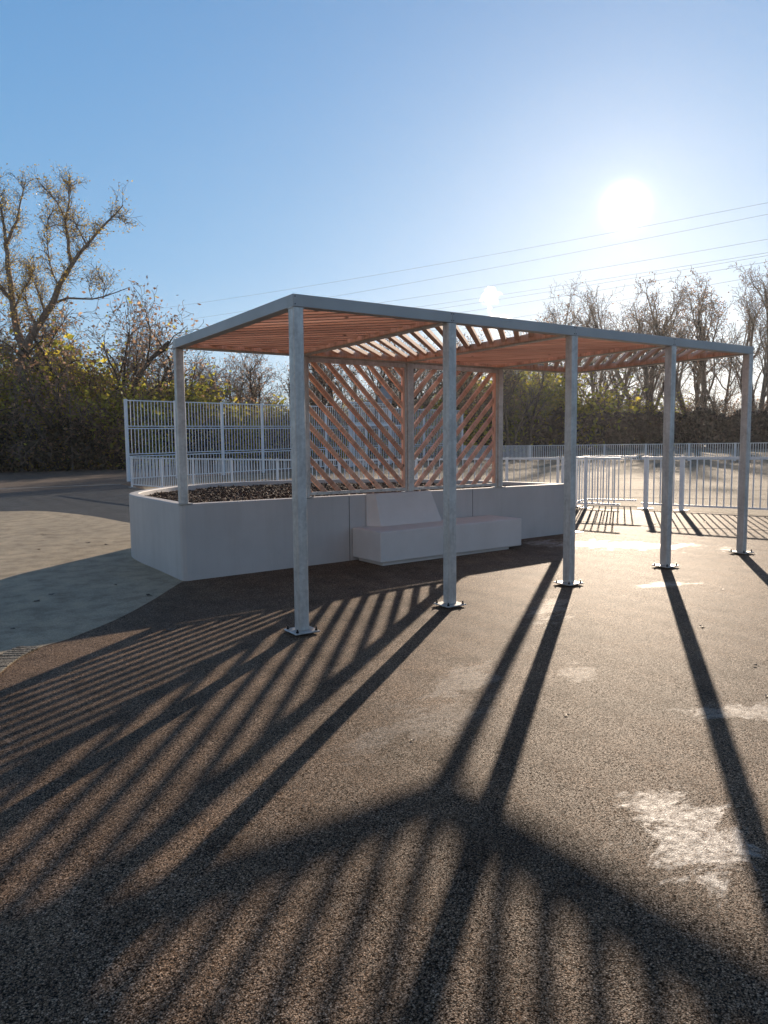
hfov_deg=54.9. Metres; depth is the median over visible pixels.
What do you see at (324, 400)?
bare tree
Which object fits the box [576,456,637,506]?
railing
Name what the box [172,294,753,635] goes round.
pergola
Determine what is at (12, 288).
forked poplar
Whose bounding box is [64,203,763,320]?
overhead cable
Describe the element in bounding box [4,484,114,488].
road marking
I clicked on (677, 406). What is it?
leafy bush
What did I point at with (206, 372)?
bare tree
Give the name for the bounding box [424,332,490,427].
bare tree
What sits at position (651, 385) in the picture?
plane tree
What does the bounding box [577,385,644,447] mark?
leafy bush
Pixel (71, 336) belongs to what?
leafy bush
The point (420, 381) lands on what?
bare tree
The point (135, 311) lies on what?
bare tree
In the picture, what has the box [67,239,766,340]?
overhead cable
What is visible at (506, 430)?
bare tree
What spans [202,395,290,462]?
leafy bush
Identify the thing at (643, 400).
leafy bush
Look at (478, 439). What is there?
bare tree
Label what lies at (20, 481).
parking asphalt
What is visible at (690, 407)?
leafy bush
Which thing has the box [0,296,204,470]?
leafy tree
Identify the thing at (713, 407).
leafy bush
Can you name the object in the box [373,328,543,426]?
bare tree
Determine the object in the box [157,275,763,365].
overhead cable
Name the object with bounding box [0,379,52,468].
leafy bush
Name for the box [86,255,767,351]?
overhead cable
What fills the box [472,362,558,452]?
bare tree
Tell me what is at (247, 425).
leafy bush
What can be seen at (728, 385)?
bare tree
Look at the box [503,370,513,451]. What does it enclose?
ivy clad tree
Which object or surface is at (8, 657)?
paving edge
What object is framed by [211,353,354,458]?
bare tree
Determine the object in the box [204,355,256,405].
bare tree
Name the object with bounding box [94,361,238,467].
leafy bush
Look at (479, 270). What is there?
overhead cable
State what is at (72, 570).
concrete pavement
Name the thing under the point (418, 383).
bare tree
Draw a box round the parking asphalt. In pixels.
[0,454,506,492]
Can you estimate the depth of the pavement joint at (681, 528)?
13.37 m
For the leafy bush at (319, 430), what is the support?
on the ground
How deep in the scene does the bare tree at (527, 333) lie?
106.67 m
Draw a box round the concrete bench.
[353,491,520,565]
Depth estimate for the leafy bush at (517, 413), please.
78.11 m
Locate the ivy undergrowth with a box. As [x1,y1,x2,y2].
[0,412,467,472]
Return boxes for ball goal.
[348,386,401,466]
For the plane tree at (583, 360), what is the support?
on the ground
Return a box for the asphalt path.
[0,484,144,522]
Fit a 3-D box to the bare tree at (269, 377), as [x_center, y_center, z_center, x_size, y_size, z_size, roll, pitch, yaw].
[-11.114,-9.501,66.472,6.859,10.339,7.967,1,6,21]
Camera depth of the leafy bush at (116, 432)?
50.09 m
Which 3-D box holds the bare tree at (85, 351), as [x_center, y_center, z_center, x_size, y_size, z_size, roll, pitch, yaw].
[-24.189,-9.956,60.623,13.082,13.051,17.385,-3,6,-29]
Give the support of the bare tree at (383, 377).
on the ground
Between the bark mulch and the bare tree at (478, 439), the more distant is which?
the bare tree at (478, 439)
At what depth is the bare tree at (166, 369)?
57.42 m
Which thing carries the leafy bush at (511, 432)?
on the ground
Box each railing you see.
[130,457,558,487]
[464,442,767,460]
[561,457,620,508]
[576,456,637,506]
[637,456,767,510]
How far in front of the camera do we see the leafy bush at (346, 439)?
60.63 m
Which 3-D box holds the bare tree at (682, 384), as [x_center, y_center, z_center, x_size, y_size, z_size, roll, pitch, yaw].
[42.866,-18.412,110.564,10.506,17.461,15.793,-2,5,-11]
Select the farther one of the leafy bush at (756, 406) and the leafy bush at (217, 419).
the leafy bush at (756, 406)
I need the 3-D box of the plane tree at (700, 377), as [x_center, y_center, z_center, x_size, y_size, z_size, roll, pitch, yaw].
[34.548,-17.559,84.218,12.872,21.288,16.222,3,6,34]
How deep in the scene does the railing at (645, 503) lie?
16.29 m
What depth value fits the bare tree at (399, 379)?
64.13 m
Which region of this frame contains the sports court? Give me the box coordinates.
[139,448,767,515]
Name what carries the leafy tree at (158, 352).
on the ground
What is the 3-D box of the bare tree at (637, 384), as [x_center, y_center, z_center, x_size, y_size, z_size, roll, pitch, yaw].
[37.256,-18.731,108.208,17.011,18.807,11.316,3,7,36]
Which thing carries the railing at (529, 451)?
on the sports court
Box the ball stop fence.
[123,399,462,481]
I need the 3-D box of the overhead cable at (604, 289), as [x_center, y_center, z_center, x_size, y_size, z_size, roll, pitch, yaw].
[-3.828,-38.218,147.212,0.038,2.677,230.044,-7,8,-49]
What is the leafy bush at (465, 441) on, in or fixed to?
on the ground
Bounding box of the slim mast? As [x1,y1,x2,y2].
[68,390,73,470]
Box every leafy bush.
[0,308,130,468]
[0,345,91,408]
[0,348,171,468]
[0,357,108,469]
[0,369,31,463]
[0,369,119,467]
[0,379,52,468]
[2,353,138,468]
[2,389,123,470]
[56,380,169,469]
[68,369,210,468]
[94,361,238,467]
[96,369,238,460]
[172,396,240,463]
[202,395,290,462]
[203,389,289,463]
[247,406,320,461]
[248,394,357,458]
[310,390,381,458]
[334,406,400,458]
[355,397,442,458]
[387,400,504,456]
[426,396,489,456]
[433,370,564,446]
[435,376,547,451]
[480,363,648,449]
[504,371,593,447]
[531,379,632,440]
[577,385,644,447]
[577,388,614,447]
[592,383,658,447]
[601,391,691,445]
[625,386,711,448]
[657,391,737,446]
[684,384,758,420]
[714,389,767,421]
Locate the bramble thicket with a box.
[463,406,767,452]
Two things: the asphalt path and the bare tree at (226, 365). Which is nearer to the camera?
the asphalt path
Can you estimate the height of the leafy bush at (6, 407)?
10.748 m
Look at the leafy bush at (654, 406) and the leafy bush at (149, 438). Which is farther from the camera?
the leafy bush at (654, 406)
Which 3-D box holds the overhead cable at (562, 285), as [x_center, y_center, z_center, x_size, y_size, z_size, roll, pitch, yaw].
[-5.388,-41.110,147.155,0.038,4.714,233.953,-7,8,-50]
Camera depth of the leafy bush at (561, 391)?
80.15 m
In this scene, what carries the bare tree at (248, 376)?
on the ground
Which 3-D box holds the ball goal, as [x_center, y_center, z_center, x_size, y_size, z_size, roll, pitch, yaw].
[-0.340,-5.564,47.346,1.520,5.242,4.361,4,7,38]
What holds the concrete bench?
on the ground
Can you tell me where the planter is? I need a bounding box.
[129,479,563,580]
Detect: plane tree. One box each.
[543,274,665,443]
[572,271,704,410]
[632,266,753,411]
[697,259,767,446]
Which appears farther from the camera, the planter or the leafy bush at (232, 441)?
the leafy bush at (232, 441)
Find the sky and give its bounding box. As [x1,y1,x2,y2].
[0,0,767,414]
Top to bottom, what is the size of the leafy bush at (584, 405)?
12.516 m
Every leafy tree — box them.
[0,276,274,466]
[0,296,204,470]
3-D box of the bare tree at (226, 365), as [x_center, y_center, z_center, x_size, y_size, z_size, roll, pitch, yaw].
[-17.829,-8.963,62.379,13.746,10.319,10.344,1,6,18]
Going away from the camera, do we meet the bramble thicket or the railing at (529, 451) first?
the railing at (529, 451)
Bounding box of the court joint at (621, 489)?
[518,462,767,498]
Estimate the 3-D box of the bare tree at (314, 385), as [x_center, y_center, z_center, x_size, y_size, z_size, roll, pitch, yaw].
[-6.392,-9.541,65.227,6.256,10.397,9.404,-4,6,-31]
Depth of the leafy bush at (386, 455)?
63.08 m
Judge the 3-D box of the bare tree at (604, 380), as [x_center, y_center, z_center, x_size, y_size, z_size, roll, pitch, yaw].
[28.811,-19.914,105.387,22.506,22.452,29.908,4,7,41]
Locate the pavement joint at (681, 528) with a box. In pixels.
[583,521,754,529]
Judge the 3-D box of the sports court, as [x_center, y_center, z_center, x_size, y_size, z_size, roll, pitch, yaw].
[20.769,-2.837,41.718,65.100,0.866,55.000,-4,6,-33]
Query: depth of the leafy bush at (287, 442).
59.67 m
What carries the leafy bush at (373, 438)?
on the ground
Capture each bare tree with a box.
[1,278,173,400]
[16,309,166,463]
[103,347,238,408]
[120,319,217,413]
[149,351,279,414]
[186,358,243,407]
[193,353,315,456]
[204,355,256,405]
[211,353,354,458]
[223,353,287,412]
[279,347,365,458]
[282,364,343,405]
[309,345,442,458]
[312,336,404,458]
[352,339,439,457]
[355,331,462,457]
[365,335,441,456]
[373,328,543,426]
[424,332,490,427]
[428,341,539,453]
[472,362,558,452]
[483,370,563,453]
[496,309,581,382]
[536,294,675,409]
[597,326,692,406]
[653,328,715,405]
[678,323,756,414]
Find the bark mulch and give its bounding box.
[145,482,503,502]
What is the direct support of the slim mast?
on the parking asphalt
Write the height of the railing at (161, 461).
1.288 m
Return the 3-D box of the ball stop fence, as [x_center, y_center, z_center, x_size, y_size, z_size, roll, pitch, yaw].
[-2.894,-4.609,45.406,0.120,4.142,29.248,4,7,38]
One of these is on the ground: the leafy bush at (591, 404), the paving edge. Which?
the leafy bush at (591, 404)
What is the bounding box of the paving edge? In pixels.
[0,646,38,671]
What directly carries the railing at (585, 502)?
on the sports court
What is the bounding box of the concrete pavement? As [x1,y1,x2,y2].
[0,511,182,672]
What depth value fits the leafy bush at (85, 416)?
52.25 m
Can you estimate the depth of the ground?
3.61 m
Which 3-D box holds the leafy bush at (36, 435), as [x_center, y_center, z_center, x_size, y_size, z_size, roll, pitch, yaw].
[-23.144,-5.308,54.091,9.314,8.448,11.900,-2,5,-14]
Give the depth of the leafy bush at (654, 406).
82.09 m
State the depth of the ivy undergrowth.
50.03 m
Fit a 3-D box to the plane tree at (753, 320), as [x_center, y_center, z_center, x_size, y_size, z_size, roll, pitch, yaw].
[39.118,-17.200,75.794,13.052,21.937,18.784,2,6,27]
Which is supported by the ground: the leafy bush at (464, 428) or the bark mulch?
the leafy bush at (464, 428)
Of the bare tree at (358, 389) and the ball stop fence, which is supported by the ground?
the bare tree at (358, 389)
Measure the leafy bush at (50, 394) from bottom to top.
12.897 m
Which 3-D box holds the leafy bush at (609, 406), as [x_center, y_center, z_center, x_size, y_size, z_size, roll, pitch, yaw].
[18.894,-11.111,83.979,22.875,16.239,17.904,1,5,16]
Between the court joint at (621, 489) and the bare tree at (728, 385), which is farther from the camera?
the bare tree at (728, 385)
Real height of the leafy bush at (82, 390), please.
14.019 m
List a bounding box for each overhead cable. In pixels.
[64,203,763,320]
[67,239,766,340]
[75,214,766,334]
[83,253,762,345]
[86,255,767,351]
[95,262,763,358]
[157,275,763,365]
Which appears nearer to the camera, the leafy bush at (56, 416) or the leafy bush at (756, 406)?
the leafy bush at (56, 416)
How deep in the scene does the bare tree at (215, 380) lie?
63.52 m
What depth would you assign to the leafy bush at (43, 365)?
56.75 m
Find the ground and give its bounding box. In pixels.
[0,444,767,1023]
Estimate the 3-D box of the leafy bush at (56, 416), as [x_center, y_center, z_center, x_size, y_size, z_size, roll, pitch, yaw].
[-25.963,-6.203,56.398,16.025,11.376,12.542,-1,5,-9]
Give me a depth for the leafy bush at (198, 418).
56.01 m
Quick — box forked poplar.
[0,163,146,468]
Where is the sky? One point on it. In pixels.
(265, 146)

